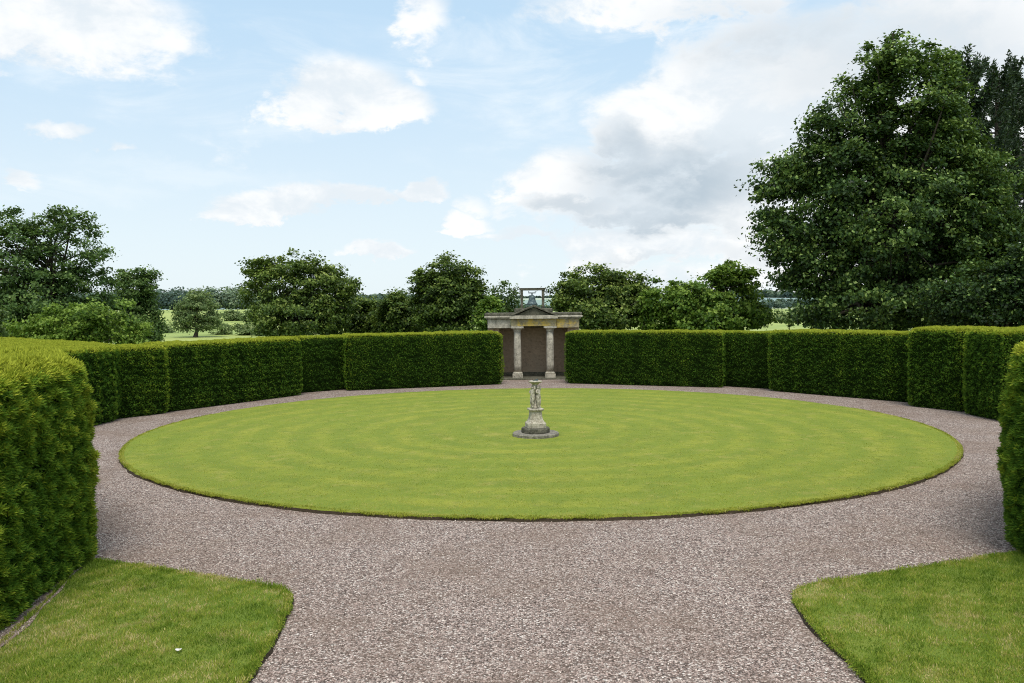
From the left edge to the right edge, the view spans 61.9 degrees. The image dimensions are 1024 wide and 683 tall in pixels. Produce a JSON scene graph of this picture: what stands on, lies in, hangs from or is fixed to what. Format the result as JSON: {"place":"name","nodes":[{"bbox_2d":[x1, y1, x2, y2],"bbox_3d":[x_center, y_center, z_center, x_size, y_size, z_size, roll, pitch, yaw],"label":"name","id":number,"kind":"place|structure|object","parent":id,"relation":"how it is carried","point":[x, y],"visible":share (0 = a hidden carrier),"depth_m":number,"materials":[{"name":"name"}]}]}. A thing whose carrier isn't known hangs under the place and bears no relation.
{"place":"outdoors","nodes":[
{"label":"outdoors","id":0,"kind":"place"},
{"bbox_2d":[0,556,293,682],"bbox_3d":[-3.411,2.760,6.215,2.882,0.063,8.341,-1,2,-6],"label":"grass verge","id":1,"kind":"object","parent":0,"point":[204,621],"depth_m":7.84,"materials":[{"name":"plant"}]},
{"bbox_2d":[0,565,81,647],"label":"soil","id":2,"kind":"structure","parent":1,"relation":"on","point":[7,630],"depth_m":8.18,"materials":[{"name":"brown soil"}]},
{"bbox_2d":[0,0,1023,298],"label":"sky","id":3,"kind":"structure","parent":0,"point":[530,141],"materials":[{"name":"blue"}]},
{"bbox_2d":[24,297,1017,343],"bbox_3d":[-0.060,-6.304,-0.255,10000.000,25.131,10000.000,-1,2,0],"label":"ground","id":4,"kind":"structure","parent":0,"point":[184,336],"depth_m":224.70,"materials":[{"name":"green plant"}]},
{"bbox_2d":[0,307,14,336],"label":"shrub","id":5,"kind":"object","parent":4,"relation":"on","point":[3,332],"visible":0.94,"depth_m":40.03,"materials":[{"name":"green plant"}]},
{"bbox_2d":[0,204,127,333],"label":"oak tree","id":6,"kind":"object","parent":4,"relation":"on","point":[24,291],"visible":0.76,"depth_m":61.08,"materials":[{"name":"green plant"}]},
{"bbox_2d":[0,297,154,344],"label":"shrub","id":7,"kind":"object","parent":4,"relation":"on","point":[87,320],"visible":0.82,"depth_m":45.55,"materials":[{"name":"green plant"}]},
{"bbox_2d":[108,264,168,344],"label":"ash tree","id":8,"kind":"object","parent":4,"relation":"on","point":[147,302],"visible":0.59,"depth_m":74.28,"materials":[{"name":"green plant"}]},
{"bbox_2d":[162,324,177,332],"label":"field bush","id":9,"kind":"object","parent":4,"relation":"on","point":[168,329],"visible":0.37,"depth_m":214.48,"materials":[{"name":"green plant"}]},
{"bbox_2d":[168,286,227,336],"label":"field oak","id":10,"kind":"object","parent":4,"relation":"on","point":[192,305],"visible":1,"depth_m":189.21,"materials":[{"name":"green plant"}]},
{"bbox_2d":[204,321,232,334],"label":"field bush","id":11,"kind":"object","parent":4,"relation":"on","point":[225,331],"visible":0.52,"depth_m":203.53,"materials":[{"name":"green plant"}]},
{"bbox_2d":[218,308,243,320],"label":"field bush","id":12,"kind":"object","parent":4,"relation":"on","point":[231,314],"visible":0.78,"depth_m":298.77,"materials":[{"name":"green plant"}]},
{"bbox_2d":[229,322,254,335],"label":"field bush","id":13,"kind":"object","parent":4,"relation":"on","point":[239,329],"visible":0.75,"depth_m":199.54,"materials":[{"name":"green plant"}]},
{"bbox_2d":[235,310,254,321],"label":"field bush","id":14,"kind":"object","parent":4,"relation":"on","point":[243,318],"visible":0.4,"depth_m":288.15,"materials":[{"name":"green plant"}]},
{"bbox_2d":[247,322,268,335],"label":"field bush","id":15,"kind":"object","parent":4,"relation":"on","point":[253,329],"visible":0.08,"depth_m":194.60,"materials":[{"name":"green plant"}]},
{"bbox_2d":[232,247,365,336],"bbox_3d":[-12.048,-2.038,47.941,6.803,6.599,7.007,-2,3,-29],"label":"dome tree","id":16,"kind":"object","parent":4,"relation":"on","point":[307,307],"visible":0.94,"depth_m":47.16,"materials":[{"name":"green plant"}]},
{"bbox_2d":[338,295,379,333],"bbox_3d":[-9.116,-0.923,51.767,5.041,3.989,3.170,0,3,24],"label":"tree","id":17,"kind":"object","parent":4,"relation":"on","point":[367,306],"visible":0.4,"depth_m":51.28,"materials":[{"name":"green plant"}]},
{"bbox_2d":[365,287,422,332],"bbox_3d":[-6.670,-1.041,49.981,4.137,4.339,3.363,-1,2,0],"label":"tree","id":18,"kind":"object","parent":4,"relation":"on","point":[393,314],"visible":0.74,"depth_m":49.30,"materials":[{"name":"green plant"}]},
{"bbox_2d":[38,285,814,309],"bbox_3d":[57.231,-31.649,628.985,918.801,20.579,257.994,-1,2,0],"label":"woodland","id":19,"kind":"object","parent":4,"relation":"on","point":[225,299],"visible":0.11,"depth_m":525.67,"materials":[{"name":"green plant"}]},
{"bbox_2d":[399,250,499,333],"bbox_3d":[-3.455,-1.970,47.260,5.567,6.378,4.536,-1,2,0],"label":"dome tree","id":20,"kind":"object","parent":4,"relation":"on","point":[445,298],"visible":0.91,"depth_m":46.21,"materials":[{"name":"green plant"}]},
{"bbox_2d":[469,293,505,330],"bbox_3d":[-1.193,-0.604,43.962,2.041,3.825,1.666,-1,2,0],"label":"young tree","id":21,"kind":"object","parent":4,"relation":"on","point":[491,304],"visible":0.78,"depth_m":43.75,"materials":[{"name":"green plant"}]},
{"bbox_2d":[487,279,524,312],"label":"thin tree","id":22,"kind":"object","parent":4,"relation":"on","point":[511,297],"visible":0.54,"depth_m":79.64,"materials":[{"name":"green plant"}]},
{"bbox_2d":[356,289,802,298],"bbox_3d":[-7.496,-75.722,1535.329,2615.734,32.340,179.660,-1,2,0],"label":"woodland","id":23,"kind":"object","parent":4,"relation":"on","point":[771,294],"visible":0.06,"depth_m":1464.08,"materials":[{"name":"green plant"}]},
{"bbox_2d":[540,260,664,329],"bbox_3d":[4.763,-1.585,45.833,6.889,5.547,5.645,-1,2,0],"label":"dome tree","id":24,"kind":"object","parent":4,"relation":"on","point":[608,302],"visible":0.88,"depth_m":44.74,"materials":[{"name":"green plant"}]},
{"bbox_2d":[631,259,780,332],"bbox_3d":[9.906,-1.516,43.441,7.715,5.593,5.392,-1,2,0],"label":"walnut tree","id":25,"kind":"object","parent":4,"relation":"on","point":[697,305],"visible":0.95,"depth_m":43.11,"materials":[{"name":"green plant"}]},
{"bbox_2d":[772,306,803,329],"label":"field bush","id":26,"kind":"object","parent":4,"relation":"on","point":[781,320],"visible":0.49,"depth_m":169.26,"materials":[{"name":"green plant"}]},
{"bbox_2d":[734,28,1023,330],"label":"sycamore tree","id":27,"kind":"object","parent":4,"relation":"on","point":[905,227],"visible":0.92,"depth_m":38.48,"materials":[{"name":"green plant"}]},
{"bbox_2d":[897,44,1023,325],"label":"conifer tree","id":28,"kind":"object","parent":4,"relation":"on","point":[976,74],"visible":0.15,"depth_m":48.17,"materials":[{"name":"green plant"}]},
{"bbox_2d":[912,242,1023,326],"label":"shade tree","id":29,"kind":"object","parent":4,"relation":"on","point":[996,298],"visible":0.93,"depth_m":33.57,"materials":[{"name":"green plant"}]},
{"bbox_2d":[936,49,1023,241],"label":"conifer tree","id":30,"kind":"object","parent":4,"relation":"on","point":[1005,81],"visible":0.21,"depth_m":51.64,"materials":[{"name":"green plant"}]},
{"bbox_2d":[982,58,1023,205],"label":"conifer tree","id":31,"kind":"object","parent":4,"relation":"on","point":[1022,133],"visible":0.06,"depth_m":55.11,"materials":[{"name":"green plant"}]},
{"bbox_2d":[118,388,963,521],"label":"lawn","id":32,"kind":"structure","parent":0,"point":[558,395],"depth_m":17.08,"materials":[{"name":"plant"}]},
{"bbox_2d":[512,379,558,438],"bbox_3d":[0.534,1.512,19.478,1.068,1.330,1.066,-1,2,0],"label":"sundial","id":33,"kind":"object","parent":32,"relation":"on","point":[535,427],"visible":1,"depth_m":19.33,"materials":[{"name":"grey stone"}]},
{"bbox_2d":[91,379,1015,682],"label":"gravel path","id":34,"kind":"structure","parent":0,"point":[975,437],"depth_m":9.90,"materials":[{"name":"grey gravel"}]},
{"bbox_2d":[0,341,100,629],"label":"yew hedge","id":35,"kind":"object","parent":34,"relation":"on","point":[49,466],"visible":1,"depth_m":8.87,"materials":[{"name":"green plant"}]},
{"bbox_2d":[0,336,122,425],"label":"yew hedge","id":36,"kind":"object","parent":34,"relation":"on","point":[100,360],"visible":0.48,"depth_m":22.80,"materials":[{"name":"green plant"}]},
{"bbox_2d":[113,343,169,418],"bbox_3d":[-11.277,1.093,24.453,1.961,2.056,2.108,1,3,32],"label":"yew hedge","id":37,"kind":"object","parent":34,"relation":"on","point":[143,378],"visible":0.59,"depth_m":24.22,"materials":[{"name":"green plant"}]},
{"bbox_2d":[139,336,302,411],"bbox_3d":[-9.360,0.924,27.745,1.717,2.092,5.685,1,3,31],"label":"yew hedge","id":38,"kind":"object","parent":34,"relation":"on","point":[212,372],"visible":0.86,"depth_m":27.09,"materials":[{"name":"green plant"}]},
{"bbox_2d":[273,334,344,392],"bbox_3d":[-7.278,0.765,31.396,3.318,2.072,1.390,-3,3,-40],"label":"yew hedge","id":39,"kind":"object","parent":34,"relation":"on","point":[322,361],"visible":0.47,"depth_m":30.99,"materials":[{"name":"green plant"}]},
{"bbox_2d":[342,330,503,390],"bbox_3d":[-3.442,0.647,32.739,6.240,2.126,1.741,-1,2,-20],"label":"yew hedge","id":40,"kind":"object","parent":34,"relation":"on","point":[383,360],"visible":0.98,"depth_m":32.02,"materials":[{"name":"green plant"}]},
{"bbox_2d":[484,288,582,379],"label":"garden temple","id":41,"kind":"structure","parent":34,"relation":"on","point":[534,340],"depth_m":35.48,"materials":[{"name":"stone"}]},
{"bbox_2d":[526,291,537,305],"bbox_3d":[0.838,-1.781,35.672,0.470,0.660,0.470,-1,2,0],"label":"bell","id":42,"kind":"object","parent":41,"relation":"hanging from","point":[531,301],"visible":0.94,"depth_m":35.55,"materials":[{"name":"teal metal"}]},
{"bbox_2d":[564,329,726,386],"bbox_3d":[5.117,0.568,32.706,6.224,2.124,1.738,0,3,23],"label":"yew hedge","id":43,"kind":"object","parent":34,"relation":"on","point":[684,358],"visible":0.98,"depth_m":31.98,"materials":[{"name":"green plant"}]},
{"bbox_2d":[722,330,775,388],"bbox_3d":[9.100,0.613,30.992,3.758,2.095,1.387,1,3,41],"label":"yew hedge","id":44,"kind":"object","parent":34,"relation":"on","point":[747,356],"visible":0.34,"depth_m":30.81,"materials":[{"name":"green plant"}]},
{"bbox_2d":[767,328,911,401],"bbox_3d":[11.057,0.667,28.036,1.738,2.189,5.310,-2,3,-37],"label":"yew hedge","id":45,"kind":"object","parent":34,"relation":"on","point":[865,364],"visible":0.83,"depth_m":27.46,"materials":[{"name":"green plant"}]},
{"bbox_2d":[906,325,995,410],"bbox_3d":[12.825,0.695,24.879,2.562,2.354,2.516,-2,3,-25],"label":"yew hedge","id":46,"kind":"object","parent":34,"relation":"on","point":[935,363],"visible":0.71,"depth_m":24.07,"materials":[{"name":"green plant"}]},
{"bbox_2d":[961,325,1023,419],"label":"yew hedge","id":47,"kind":"object","parent":34,"relation":"on","point":[987,353],"visible":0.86,"depth_m":22.00,"materials":[{"name":"green plant"}]},
{"bbox_2d":[995,340,1023,551],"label":"yew hedge","id":48,"kind":"object","parent":34,"relation":"on","point":[1010,455],"visible":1,"depth_m":10.02,"materials":[{"name":"green plant"}]},
{"bbox_2d":[790,549,1023,682],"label":"grass verge","id":49,"kind":"object","parent":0,"point":[813,630],"depth_m":7.87,"materials":[{"name":"plant"}]}
]}

